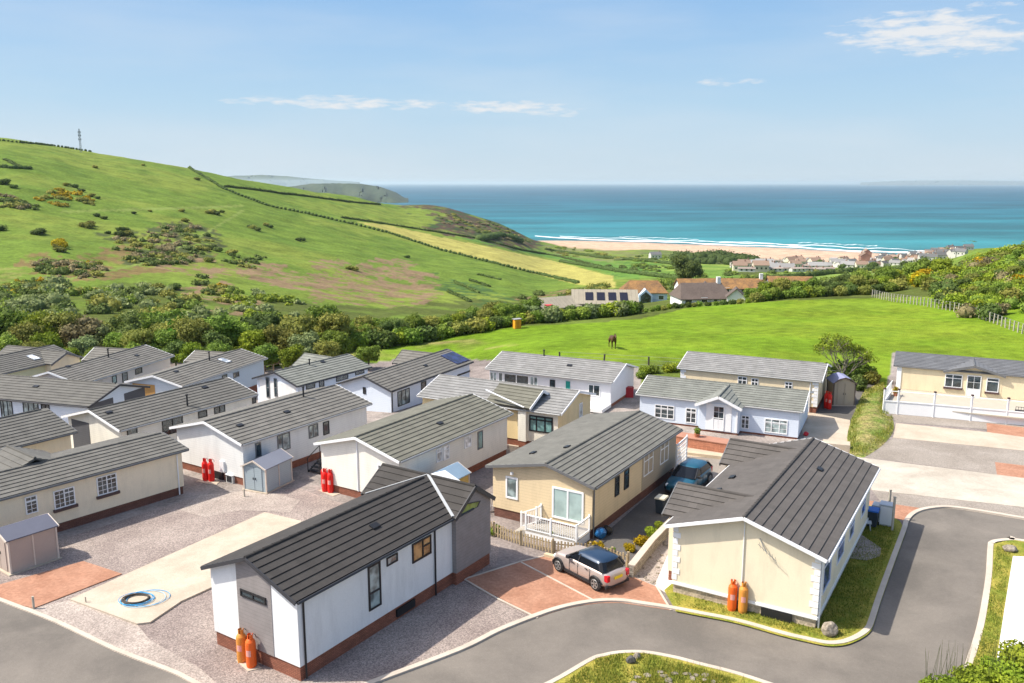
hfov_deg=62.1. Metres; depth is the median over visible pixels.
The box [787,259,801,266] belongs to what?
house
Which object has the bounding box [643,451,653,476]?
window
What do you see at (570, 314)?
shrub
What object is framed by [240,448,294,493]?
garden shed
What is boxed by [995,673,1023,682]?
shrub
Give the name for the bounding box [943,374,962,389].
window
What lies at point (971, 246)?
house
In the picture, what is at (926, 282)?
shrub
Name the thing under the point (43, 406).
window
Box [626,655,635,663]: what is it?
boulder
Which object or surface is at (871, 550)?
path
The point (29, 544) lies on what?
garden shed
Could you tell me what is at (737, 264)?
house
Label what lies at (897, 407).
panelled fence
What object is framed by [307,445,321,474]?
metal steps
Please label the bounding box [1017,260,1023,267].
broadleaf tree
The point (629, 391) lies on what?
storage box
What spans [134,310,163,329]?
broadleaf tree
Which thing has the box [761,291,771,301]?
shrub
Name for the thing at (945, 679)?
shrub
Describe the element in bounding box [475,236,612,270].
hedgerow
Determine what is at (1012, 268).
broadleaf tree
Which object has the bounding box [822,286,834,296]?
shrub
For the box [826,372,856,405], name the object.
garden shed
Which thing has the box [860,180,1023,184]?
headland
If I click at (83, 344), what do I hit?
broadleaf tree
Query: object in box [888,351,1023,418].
static home
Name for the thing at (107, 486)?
window
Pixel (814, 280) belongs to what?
broadleaf tree
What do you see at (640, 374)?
shrub
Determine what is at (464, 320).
shrub
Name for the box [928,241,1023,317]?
bank scrub
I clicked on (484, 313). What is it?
broadleaf tree
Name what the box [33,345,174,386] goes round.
static home
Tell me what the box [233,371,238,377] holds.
window
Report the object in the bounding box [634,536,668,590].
path
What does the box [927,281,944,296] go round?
shrub
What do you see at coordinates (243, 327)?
broadleaf tree
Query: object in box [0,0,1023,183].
sky
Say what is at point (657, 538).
garden wall
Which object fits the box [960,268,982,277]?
shrub
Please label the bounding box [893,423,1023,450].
concrete bay
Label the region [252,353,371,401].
static home
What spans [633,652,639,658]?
boulder
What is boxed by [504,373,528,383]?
window
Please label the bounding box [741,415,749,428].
window
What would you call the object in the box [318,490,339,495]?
slab
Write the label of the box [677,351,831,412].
static home
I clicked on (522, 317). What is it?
shrub
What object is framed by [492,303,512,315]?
broadleaf tree
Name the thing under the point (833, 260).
house
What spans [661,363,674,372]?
shrub
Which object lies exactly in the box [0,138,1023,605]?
ground
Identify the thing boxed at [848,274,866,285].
broadleaf tree
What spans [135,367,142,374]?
window
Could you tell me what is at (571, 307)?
broadleaf tree
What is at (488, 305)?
broadleaf tree
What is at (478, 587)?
edging strip
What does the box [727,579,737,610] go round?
gas bottle
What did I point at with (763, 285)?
broadleaf tree
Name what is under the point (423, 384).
window
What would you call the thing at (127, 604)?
hose coil
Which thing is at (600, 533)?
refuse bag
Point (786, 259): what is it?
house
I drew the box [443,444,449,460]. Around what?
window
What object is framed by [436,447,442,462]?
window
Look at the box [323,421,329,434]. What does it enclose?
window
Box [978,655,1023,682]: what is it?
shrub
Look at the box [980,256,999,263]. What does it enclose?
shrub
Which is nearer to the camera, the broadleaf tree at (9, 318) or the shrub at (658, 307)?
the broadleaf tree at (9, 318)
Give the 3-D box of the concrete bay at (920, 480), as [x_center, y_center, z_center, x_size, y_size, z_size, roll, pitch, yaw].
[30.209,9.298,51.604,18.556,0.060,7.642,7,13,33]
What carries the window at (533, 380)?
in the static home at (607, 382)
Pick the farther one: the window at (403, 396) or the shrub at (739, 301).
the shrub at (739, 301)
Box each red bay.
[869,501,918,519]
[987,423,1023,436]
[995,462,1023,477]
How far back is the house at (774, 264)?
570.78 m
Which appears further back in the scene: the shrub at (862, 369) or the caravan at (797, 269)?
the caravan at (797, 269)
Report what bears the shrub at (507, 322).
on the ground at (388, 280)
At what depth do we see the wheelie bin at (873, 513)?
46.31 m
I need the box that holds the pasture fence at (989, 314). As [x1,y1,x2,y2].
[872,290,1023,333]
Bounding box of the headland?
[290,183,407,202]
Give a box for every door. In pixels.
[0,538,7,570]
[247,466,254,489]
[254,467,262,490]
[552,486,583,522]
[566,381,569,388]
[712,405,724,430]
[837,383,844,404]
[844,383,851,404]
[966,375,981,396]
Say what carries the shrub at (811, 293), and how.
on the ground at (388, 280)
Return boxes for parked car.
[552,544,628,590]
[664,457,712,492]
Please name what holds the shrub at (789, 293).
on the ground at (388, 280)
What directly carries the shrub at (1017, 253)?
on the ground at (388, 280)
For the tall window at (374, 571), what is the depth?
35.23 m
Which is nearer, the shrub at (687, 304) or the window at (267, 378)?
the window at (267, 378)
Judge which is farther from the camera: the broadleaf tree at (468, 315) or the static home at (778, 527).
the broadleaf tree at (468, 315)
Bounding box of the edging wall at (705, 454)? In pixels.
[677,449,722,458]
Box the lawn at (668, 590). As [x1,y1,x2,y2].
[664,505,905,645]
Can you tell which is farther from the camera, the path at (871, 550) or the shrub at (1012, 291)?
the shrub at (1012, 291)
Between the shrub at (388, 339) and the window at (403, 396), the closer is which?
the window at (403, 396)
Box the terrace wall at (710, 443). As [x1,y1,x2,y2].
[676,432,728,452]
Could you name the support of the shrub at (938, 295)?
on the ground at (388, 280)
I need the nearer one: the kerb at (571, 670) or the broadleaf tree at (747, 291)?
the kerb at (571, 670)
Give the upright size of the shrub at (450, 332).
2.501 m
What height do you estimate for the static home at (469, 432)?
4.560 m
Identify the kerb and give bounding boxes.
[0,597,200,682]
[364,505,1023,682]
[545,650,771,682]
[964,536,1023,668]
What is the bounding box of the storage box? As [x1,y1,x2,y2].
[625,386,633,397]
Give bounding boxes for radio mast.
[78,129,81,151]
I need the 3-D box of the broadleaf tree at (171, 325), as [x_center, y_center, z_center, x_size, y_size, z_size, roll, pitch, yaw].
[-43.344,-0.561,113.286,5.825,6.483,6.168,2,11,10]
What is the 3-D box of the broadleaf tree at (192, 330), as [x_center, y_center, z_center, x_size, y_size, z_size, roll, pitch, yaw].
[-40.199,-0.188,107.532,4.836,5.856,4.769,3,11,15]
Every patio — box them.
[509,444,519,451]
[677,447,722,456]
[802,412,849,440]
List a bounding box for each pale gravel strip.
[12,601,215,682]
[181,491,299,516]
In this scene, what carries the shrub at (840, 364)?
on the ground at (388, 280)
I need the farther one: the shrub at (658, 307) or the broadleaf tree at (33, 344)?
the shrub at (658, 307)
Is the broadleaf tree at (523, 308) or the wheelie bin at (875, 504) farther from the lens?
the broadleaf tree at (523, 308)
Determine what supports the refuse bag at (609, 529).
on the driveway at (631, 525)
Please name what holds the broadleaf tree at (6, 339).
on the ground at (388, 280)
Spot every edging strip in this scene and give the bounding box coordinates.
[464,579,495,597]
[466,561,519,578]
[496,597,537,617]
[520,561,591,598]
[522,555,543,561]
[656,587,671,609]
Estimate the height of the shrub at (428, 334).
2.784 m
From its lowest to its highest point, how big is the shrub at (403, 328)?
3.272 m
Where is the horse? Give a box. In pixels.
[608,333,616,348]
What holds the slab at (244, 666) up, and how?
on the gravel yard at (451, 617)
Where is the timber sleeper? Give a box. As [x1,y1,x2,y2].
[544,552,553,558]
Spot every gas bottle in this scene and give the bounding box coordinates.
[202,458,207,480]
[208,459,214,481]
[236,628,246,662]
[245,633,256,668]
[321,468,327,491]
[327,469,333,492]
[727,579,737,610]
[738,581,747,613]
[824,391,828,407]
[827,392,831,408]
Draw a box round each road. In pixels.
[0,602,188,682]
[382,508,1023,682]
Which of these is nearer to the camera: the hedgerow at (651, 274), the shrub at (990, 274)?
the shrub at (990, 274)
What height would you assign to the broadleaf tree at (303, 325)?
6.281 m
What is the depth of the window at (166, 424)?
59.47 m
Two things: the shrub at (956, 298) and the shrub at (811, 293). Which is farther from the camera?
the shrub at (811, 293)
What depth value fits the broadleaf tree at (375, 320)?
121.07 m
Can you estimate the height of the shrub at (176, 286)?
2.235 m
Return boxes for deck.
[513,504,589,547]
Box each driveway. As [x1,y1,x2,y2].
[596,478,711,560]
[674,456,725,479]
[816,383,877,422]
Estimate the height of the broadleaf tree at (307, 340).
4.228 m
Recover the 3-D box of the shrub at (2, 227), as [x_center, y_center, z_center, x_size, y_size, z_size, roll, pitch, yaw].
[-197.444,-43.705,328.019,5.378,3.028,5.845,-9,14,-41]
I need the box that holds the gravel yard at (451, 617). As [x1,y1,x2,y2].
[0,488,530,682]
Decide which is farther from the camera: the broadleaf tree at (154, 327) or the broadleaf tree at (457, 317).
the broadleaf tree at (457, 317)
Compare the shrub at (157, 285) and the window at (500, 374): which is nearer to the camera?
the window at (500, 374)
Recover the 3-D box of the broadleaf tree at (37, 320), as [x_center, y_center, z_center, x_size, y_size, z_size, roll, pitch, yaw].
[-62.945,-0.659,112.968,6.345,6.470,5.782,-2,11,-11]
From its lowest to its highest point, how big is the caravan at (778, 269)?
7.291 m
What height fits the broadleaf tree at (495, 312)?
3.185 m
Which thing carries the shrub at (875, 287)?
on the ground at (388, 280)
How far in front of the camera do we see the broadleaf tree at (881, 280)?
164.88 m
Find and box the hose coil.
[118,589,169,607]
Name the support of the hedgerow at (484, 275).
on the ground at (388, 280)
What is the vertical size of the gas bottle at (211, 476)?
1.472 m
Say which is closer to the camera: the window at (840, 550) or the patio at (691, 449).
the window at (840, 550)
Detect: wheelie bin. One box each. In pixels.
[654,494,668,513]
[867,506,879,526]
[872,501,879,521]
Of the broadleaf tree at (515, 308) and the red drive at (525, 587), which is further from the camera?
the broadleaf tree at (515, 308)
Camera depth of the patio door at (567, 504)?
45.54 m
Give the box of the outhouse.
[725,287,744,300]
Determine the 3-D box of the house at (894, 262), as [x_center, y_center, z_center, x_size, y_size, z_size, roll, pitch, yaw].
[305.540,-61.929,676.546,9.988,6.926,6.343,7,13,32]
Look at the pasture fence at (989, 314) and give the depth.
127.02 m
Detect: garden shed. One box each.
[0,513,61,576]
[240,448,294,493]
[431,462,471,482]
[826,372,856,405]
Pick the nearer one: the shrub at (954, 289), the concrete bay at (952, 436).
the concrete bay at (952, 436)
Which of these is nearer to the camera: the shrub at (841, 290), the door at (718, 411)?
the door at (718, 411)
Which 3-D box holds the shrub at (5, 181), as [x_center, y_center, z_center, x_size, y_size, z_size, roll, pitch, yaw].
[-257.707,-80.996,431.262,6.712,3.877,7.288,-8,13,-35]
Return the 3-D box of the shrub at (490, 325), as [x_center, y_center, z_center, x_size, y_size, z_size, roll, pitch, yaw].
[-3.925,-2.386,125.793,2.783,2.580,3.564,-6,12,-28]
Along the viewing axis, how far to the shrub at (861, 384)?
77.22 m
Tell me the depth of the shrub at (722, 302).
149.27 m
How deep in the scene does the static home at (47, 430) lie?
53.43 m
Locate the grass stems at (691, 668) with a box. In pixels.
[632,654,744,682]
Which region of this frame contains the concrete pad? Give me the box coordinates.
[70,512,301,624]
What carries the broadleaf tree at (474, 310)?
on the ground at (388, 280)
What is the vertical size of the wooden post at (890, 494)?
1.800 m
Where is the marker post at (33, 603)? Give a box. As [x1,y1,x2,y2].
[31,596,34,608]
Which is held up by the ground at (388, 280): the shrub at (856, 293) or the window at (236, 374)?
the shrub at (856, 293)
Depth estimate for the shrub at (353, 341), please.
112.40 m
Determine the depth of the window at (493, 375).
75.93 m
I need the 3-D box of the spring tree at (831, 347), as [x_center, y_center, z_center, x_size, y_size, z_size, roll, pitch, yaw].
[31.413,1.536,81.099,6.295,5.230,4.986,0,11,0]
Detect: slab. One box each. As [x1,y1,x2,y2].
[196,479,219,484]
[236,660,261,671]
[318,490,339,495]
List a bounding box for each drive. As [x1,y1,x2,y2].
[0,561,121,607]
[467,557,669,617]
[997,556,1023,657]
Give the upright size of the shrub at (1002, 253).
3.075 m
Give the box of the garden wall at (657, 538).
[628,519,668,577]
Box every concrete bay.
[858,457,1023,506]
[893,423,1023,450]
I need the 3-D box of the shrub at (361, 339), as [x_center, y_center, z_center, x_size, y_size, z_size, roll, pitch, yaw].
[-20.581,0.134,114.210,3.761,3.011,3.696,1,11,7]
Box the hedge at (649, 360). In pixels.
[559,352,844,374]
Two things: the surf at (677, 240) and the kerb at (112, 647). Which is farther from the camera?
the surf at (677, 240)
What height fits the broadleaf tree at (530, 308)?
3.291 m
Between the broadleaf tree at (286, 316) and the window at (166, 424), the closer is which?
the window at (166, 424)
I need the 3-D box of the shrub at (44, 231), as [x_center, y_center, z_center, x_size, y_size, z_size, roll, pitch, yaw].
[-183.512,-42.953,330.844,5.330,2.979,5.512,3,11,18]
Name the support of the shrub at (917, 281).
on the ground at (388, 280)
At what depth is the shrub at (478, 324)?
123.04 m
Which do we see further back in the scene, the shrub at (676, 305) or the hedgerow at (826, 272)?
the hedgerow at (826, 272)
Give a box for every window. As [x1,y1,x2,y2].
[0,401,12,416]
[22,403,38,411]
[24,494,38,514]
[41,404,49,408]
[53,486,78,512]
[96,472,119,499]
[112,375,116,382]
[122,372,127,382]
[127,428,137,434]
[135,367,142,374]
[162,416,182,434]
[198,410,207,418]
[214,405,224,413]
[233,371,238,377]
[240,588,266,605]
[255,442,261,457]
[265,377,269,397]
[273,378,277,396]
[277,432,290,449]
[306,383,314,389]
[308,423,318,438]
[319,381,324,387]
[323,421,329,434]
[336,375,347,381]
[367,561,381,611]
[386,552,397,566]
[397,388,409,406]
[412,534,431,563]
[421,381,425,390]
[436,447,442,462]
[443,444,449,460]
[462,501,480,512]
[464,434,471,448]
[477,430,482,449]
[490,372,496,379]
[498,372,502,380]
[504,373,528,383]
[506,476,517,499]
[529,415,552,433]
[530,376,537,384]
[550,380,554,386]
[579,402,582,417]
[588,384,599,396]
[614,475,619,496]
[624,468,629,489]
[641,292,650,302]
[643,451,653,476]
[654,404,673,419]
[658,295,663,299]
[660,441,668,464]
[685,408,696,423]
[738,376,746,383]
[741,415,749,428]
[751,378,758,384]
[764,418,787,434]
[785,382,792,387]
[822,554,831,595]
[836,535,844,565]
[848,517,854,541]
[860,495,866,518]
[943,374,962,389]
[984,378,998,394]
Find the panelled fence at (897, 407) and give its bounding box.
[882,380,1023,425]
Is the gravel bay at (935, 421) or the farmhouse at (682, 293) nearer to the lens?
the gravel bay at (935, 421)
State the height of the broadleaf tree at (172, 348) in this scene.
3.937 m
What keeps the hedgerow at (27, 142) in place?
on the ground at (388, 280)
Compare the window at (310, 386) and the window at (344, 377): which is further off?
the window at (344, 377)
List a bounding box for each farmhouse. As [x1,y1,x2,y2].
[619,280,668,302]
[669,277,727,303]
[673,278,715,288]
[721,273,763,292]
[765,276,812,282]
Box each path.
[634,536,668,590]
[655,556,670,591]
[850,535,880,559]
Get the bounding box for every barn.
[539,295,581,308]
[571,289,638,306]
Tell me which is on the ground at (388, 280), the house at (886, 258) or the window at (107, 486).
the house at (886, 258)
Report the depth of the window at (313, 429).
57.52 m
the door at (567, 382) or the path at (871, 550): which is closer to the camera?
the path at (871, 550)
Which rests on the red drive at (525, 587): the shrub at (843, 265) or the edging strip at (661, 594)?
the edging strip at (661, 594)
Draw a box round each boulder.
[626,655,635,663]
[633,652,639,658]
[821,621,837,636]
[1002,544,1017,551]
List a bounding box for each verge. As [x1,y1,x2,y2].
[554,653,760,682]
[973,536,1023,667]
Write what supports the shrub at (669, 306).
on the ground at (388, 280)
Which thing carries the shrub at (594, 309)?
on the ground at (388, 280)
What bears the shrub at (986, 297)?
on the ground at (388, 280)
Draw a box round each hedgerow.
[0,139,91,151]
[0,164,33,168]
[2,158,21,165]
[187,166,579,283]
[224,185,380,204]
[340,216,474,237]
[447,289,471,301]
[453,280,479,292]
[469,278,490,286]
[475,231,524,242]
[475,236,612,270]
[476,273,501,279]
[545,247,699,265]
[559,259,677,279]
[770,264,903,275]
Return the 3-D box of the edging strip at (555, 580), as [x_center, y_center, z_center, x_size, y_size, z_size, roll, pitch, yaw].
[2.106,11.355,40.353,0.090,0.030,5.366,-9,14,-39]
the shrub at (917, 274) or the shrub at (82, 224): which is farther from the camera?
the shrub at (82, 224)
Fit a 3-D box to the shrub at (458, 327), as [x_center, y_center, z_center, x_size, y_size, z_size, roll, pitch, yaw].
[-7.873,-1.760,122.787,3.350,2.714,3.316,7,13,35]
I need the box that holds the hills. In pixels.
[227,175,359,185]
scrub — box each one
[0,187,901,319]
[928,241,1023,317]
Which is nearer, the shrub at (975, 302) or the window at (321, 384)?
the window at (321, 384)
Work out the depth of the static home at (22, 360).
81.21 m
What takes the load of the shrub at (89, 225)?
on the ground at (388, 280)
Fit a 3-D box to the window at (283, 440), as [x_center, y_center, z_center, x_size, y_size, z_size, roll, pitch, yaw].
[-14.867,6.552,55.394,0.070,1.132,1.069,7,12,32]
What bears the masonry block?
on the patio at (819, 426)
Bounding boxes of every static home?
[0,345,83,376]
[0,374,149,423]
[0,408,77,452]
[0,432,188,532]
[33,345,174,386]
[61,377,257,447]
[124,349,267,395]
[169,384,372,484]
[200,463,495,680]
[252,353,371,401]
[313,383,549,497]
[336,349,473,412]
[416,374,595,445]
[485,349,638,412]
[485,410,682,538]
[635,375,813,438]
[661,437,880,627]
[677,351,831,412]
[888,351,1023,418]
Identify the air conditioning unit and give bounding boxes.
[225,473,234,483]
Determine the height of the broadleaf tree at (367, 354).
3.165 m
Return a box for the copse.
[666,248,759,264]
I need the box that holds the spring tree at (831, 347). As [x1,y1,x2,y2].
[813,332,879,374]
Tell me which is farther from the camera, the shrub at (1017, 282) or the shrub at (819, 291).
the shrub at (819, 291)
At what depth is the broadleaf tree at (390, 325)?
117.75 m
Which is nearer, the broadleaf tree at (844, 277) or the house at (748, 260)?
the broadleaf tree at (844, 277)
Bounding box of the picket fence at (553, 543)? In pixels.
[490,520,629,567]
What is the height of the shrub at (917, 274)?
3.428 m
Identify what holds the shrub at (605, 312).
on the ground at (388, 280)
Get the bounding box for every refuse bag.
[594,527,606,538]
[603,525,612,534]
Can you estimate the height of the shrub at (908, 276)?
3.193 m
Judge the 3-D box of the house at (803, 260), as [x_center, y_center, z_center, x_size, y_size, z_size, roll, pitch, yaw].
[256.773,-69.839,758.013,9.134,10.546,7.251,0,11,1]
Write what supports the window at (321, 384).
in the static home at (308, 371)
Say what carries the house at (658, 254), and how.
on the ground at (388, 280)
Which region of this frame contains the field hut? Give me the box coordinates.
[513,318,520,328]
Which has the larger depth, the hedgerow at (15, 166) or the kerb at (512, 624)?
the hedgerow at (15, 166)
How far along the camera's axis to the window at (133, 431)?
56.95 m
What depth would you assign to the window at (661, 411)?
66.63 m
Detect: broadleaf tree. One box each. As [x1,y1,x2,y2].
[0,306,30,335]
[0,331,22,350]
[7,321,43,343]
[17,313,60,341]
[18,309,50,316]
[18,340,45,346]
[28,330,66,348]
[39,310,83,346]
[58,314,107,342]
[63,347,81,358]
[68,334,98,355]
[80,346,93,361]
[87,324,114,346]
[99,309,143,346]
[99,310,127,325]
[102,331,124,347]
[119,328,152,346]
[122,341,139,347]
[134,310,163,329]
[142,308,189,321]
[148,321,167,342]
[149,328,179,349]
[151,313,189,344]
[159,315,188,331]
[161,339,185,365]
[164,316,182,332]
[173,316,214,346]
[175,341,204,362]
[201,330,235,350]
[203,311,239,346]
[205,340,232,351]
[231,321,255,347]
[237,308,283,327]
[238,329,266,352]
[252,320,275,332]
[252,342,280,371]
[262,323,300,357]
[275,313,318,336]
[278,344,304,367]
[280,314,299,322]
[287,329,319,353]
[303,304,344,327]
[312,326,322,331]
[313,339,340,356]
[316,312,352,337]
[320,329,352,353]
[349,324,358,332]
[352,315,373,324]
[353,345,381,369]
[354,324,365,332]
[358,323,370,331]
[366,324,382,332]
[372,317,391,325]
[379,317,402,331]
[403,312,425,328]
[422,315,439,326]
[441,313,452,322]
[451,313,465,322]
[463,311,474,318]
[464,305,480,317]
[476,309,492,318]
[481,301,500,309]
[486,308,501,316]
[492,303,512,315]
[504,302,522,313]
[517,303,526,312]
[522,296,543,308]
[524,304,539,312]
[564,304,576,309]
[671,253,704,277]
[743,288,757,299]
[757,280,775,292]
[771,282,783,291]
[773,277,791,289]
[791,280,802,286]
[799,280,805,287]
[804,276,820,285]
[829,281,839,287]
[832,272,850,282]
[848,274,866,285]
[850,267,872,280]
[867,278,878,285]
[871,264,899,279]
[874,276,887,283]
[902,260,927,277]
[916,256,932,267]
[928,256,953,271]
[956,277,971,286]
[964,273,980,280]
[969,285,980,290]
[973,286,998,294]
[990,281,1013,289]
[994,268,1003,276]
[1006,265,1022,273]
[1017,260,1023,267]
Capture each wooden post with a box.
[888,489,891,501]
[891,496,896,530]
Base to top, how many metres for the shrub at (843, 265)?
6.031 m
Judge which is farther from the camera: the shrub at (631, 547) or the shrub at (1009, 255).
the shrub at (1009, 255)
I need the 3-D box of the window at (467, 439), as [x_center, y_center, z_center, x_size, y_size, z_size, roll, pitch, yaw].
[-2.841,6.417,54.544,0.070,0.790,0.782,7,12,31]
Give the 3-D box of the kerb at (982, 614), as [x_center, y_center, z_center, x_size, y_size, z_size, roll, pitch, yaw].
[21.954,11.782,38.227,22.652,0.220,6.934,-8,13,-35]
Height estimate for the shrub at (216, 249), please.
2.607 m
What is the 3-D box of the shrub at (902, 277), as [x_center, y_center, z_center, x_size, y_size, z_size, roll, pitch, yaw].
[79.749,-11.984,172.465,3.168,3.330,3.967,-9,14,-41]
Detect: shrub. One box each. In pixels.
[0,178,10,184]
[0,224,7,230]
[30,229,41,234]
[36,227,47,233]
[51,239,63,245]
[52,246,66,251]
[55,240,67,247]
[77,222,88,226]
[84,222,94,228]
[113,230,125,235]
[116,227,129,231]
[124,230,133,235]
[149,283,164,289]
[169,283,181,289]
[202,256,215,261]
[205,244,217,249]
[212,247,222,251]
[226,249,238,254]
[342,336,356,351]
[347,331,370,349]
[350,266,358,270]
[365,328,386,348]
[374,330,394,348]
[386,332,400,346]
[391,326,414,344]
[392,328,407,345]
[403,328,423,344]
[416,325,436,342]
[434,327,445,339]
[436,322,454,337]
[443,321,455,326]
[451,320,470,335]
[460,317,474,333]
[465,316,487,333]
[482,317,495,330]
[488,315,504,329]
[491,524,499,535]
[497,316,512,327]
[504,312,521,325]
[514,312,526,323]
[522,311,535,323]
[530,309,545,322]
[539,305,562,322]
[562,309,577,319]
[575,306,591,319]
[584,303,599,318]
[596,540,605,548]
[598,306,613,317]
[606,301,623,316]
[611,300,629,316]
[621,300,639,314]
[623,543,635,552]
[629,301,643,313]
[632,535,648,545]
[635,370,646,378]
[638,366,651,374]
[644,526,656,537]
[648,364,660,373]
[654,305,661,310]
[654,521,662,529]
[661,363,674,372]
[666,303,672,308]
[671,362,680,371]
[672,302,680,308]
[684,302,691,307]
[695,301,702,306]
[719,300,728,304]
[728,299,736,304]
[736,298,744,303]
[748,292,764,302]
[761,287,780,300]
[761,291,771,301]
[777,291,785,299]
[782,289,794,298]
[793,288,809,297]
[801,286,815,297]
[808,284,826,296]
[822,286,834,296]
[826,362,839,376]
[833,359,848,367]
[834,285,847,295]
[837,263,846,268]
[839,360,866,377]
[843,283,857,295]
[849,362,877,378]
[850,374,867,390]
[852,286,862,294]
[858,284,874,294]
[862,370,881,384]
[866,261,879,266]
[870,285,879,293]
[876,283,884,292]
[882,281,899,291]
[889,278,908,290]
[897,274,911,285]
[906,272,915,284]
[909,271,923,286]
[912,273,930,286]
[915,268,932,274]
[918,673,965,682]
[920,276,936,290]
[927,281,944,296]
[933,292,946,301]
[934,269,952,275]
[941,286,961,292]
[943,293,968,309]
[944,273,959,278]
[946,265,964,276]
[947,662,1002,682]
[958,282,976,290]
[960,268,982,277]
[963,290,976,300]
[969,298,985,308]
[972,275,991,281]
[974,302,1001,319]
[977,262,989,267]
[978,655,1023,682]
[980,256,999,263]
[981,281,999,286]
[981,294,992,300]
[982,271,996,280]
[985,262,1001,269]
[989,250,1009,256]
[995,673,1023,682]
[996,303,1010,315]
[996,639,1023,668]
[998,287,1023,301]
[1003,254,1015,259]
[1010,274,1023,279]
[1011,279,1023,285]
[1012,249,1023,258]
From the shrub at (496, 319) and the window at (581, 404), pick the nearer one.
the window at (581, 404)
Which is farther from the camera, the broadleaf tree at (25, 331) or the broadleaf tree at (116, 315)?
the broadleaf tree at (116, 315)
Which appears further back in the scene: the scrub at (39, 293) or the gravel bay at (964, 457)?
the scrub at (39, 293)
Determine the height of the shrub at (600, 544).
0.589 m
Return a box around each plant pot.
[694,426,700,437]
[892,386,898,395]
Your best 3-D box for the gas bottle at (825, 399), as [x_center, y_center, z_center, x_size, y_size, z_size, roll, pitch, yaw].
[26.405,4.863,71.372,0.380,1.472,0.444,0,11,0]
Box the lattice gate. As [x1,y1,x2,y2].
[675,435,687,467]
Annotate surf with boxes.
[539,236,906,252]
[562,236,797,245]
[709,241,923,250]
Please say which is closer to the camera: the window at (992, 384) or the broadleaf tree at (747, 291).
the window at (992, 384)
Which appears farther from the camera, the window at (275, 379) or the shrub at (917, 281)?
the shrub at (917, 281)
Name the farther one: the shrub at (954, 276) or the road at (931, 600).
the shrub at (954, 276)
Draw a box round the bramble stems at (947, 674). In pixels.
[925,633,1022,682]
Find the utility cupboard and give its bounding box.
[879,500,892,526]
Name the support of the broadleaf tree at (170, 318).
on the ground at (388, 280)
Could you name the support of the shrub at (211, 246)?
on the ground at (388, 280)
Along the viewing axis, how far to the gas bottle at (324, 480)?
51.85 m
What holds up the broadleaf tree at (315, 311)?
on the ground at (388, 280)
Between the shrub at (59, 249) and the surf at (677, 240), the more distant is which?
the surf at (677, 240)
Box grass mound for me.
[847,383,893,457]
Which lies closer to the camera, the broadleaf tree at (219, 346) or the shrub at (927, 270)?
the broadleaf tree at (219, 346)
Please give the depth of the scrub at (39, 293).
251.06 m
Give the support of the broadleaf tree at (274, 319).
on the ground at (388, 280)
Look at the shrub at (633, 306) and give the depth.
134.41 m
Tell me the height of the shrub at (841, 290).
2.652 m
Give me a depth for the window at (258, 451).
53.61 m
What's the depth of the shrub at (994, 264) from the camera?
155.27 m
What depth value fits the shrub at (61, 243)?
302.03 m
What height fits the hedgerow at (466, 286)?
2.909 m
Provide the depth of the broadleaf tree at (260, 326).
111.54 m
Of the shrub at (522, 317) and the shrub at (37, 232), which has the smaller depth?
the shrub at (522, 317)
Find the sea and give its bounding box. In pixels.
[286,184,1023,254]
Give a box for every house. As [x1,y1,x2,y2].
[649,250,661,258]
[732,259,747,271]
[737,258,750,266]
[751,259,769,271]
[769,261,778,267]
[779,261,794,266]
[784,255,797,261]
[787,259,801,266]
[794,257,806,263]
[807,256,821,261]
[807,260,827,266]
[829,257,846,264]
[840,260,856,267]
[854,260,868,267]
[858,251,869,260]
[861,247,871,257]
[880,260,888,266]
[881,256,893,261]
[889,260,900,265]
[917,252,932,260]
[924,253,937,259]
[932,250,946,258]
[946,249,952,258]
[952,247,968,257]
[963,243,974,249]
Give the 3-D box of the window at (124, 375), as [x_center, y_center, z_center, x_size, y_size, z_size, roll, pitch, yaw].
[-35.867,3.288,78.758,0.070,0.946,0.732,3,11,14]
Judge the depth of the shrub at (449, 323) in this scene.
122.56 m
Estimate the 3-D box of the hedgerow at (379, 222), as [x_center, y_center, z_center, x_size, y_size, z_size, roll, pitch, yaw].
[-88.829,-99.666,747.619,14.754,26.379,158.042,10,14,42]
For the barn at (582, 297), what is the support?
on the ground at (388, 280)
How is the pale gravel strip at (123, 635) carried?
on the gravel yard at (451, 617)
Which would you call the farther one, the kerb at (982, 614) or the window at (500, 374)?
the window at (500, 374)
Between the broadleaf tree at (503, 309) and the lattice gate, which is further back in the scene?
the broadleaf tree at (503, 309)
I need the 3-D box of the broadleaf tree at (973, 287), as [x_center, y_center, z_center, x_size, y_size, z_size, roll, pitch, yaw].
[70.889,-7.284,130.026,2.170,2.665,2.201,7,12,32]
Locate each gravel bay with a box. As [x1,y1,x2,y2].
[866,438,1023,473]
[872,490,1023,519]
[888,414,1023,428]
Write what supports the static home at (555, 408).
on the ground at (388, 280)
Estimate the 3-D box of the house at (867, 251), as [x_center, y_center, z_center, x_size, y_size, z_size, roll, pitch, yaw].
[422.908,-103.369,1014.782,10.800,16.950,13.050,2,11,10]
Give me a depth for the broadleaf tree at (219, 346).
98.93 m
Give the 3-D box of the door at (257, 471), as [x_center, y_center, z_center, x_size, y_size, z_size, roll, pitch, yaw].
[-15.472,8.400,51.808,0.538,1.450,0.080,5,12,23]
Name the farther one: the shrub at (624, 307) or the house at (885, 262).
the house at (885, 262)
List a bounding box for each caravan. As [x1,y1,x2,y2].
[738,266,755,271]
[769,265,783,271]
[789,265,806,271]
[813,266,825,270]
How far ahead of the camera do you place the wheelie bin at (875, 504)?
47.06 m
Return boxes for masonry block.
[823,439,849,451]
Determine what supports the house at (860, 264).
on the ground at (388, 280)
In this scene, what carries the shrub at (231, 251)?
on the ground at (388, 280)

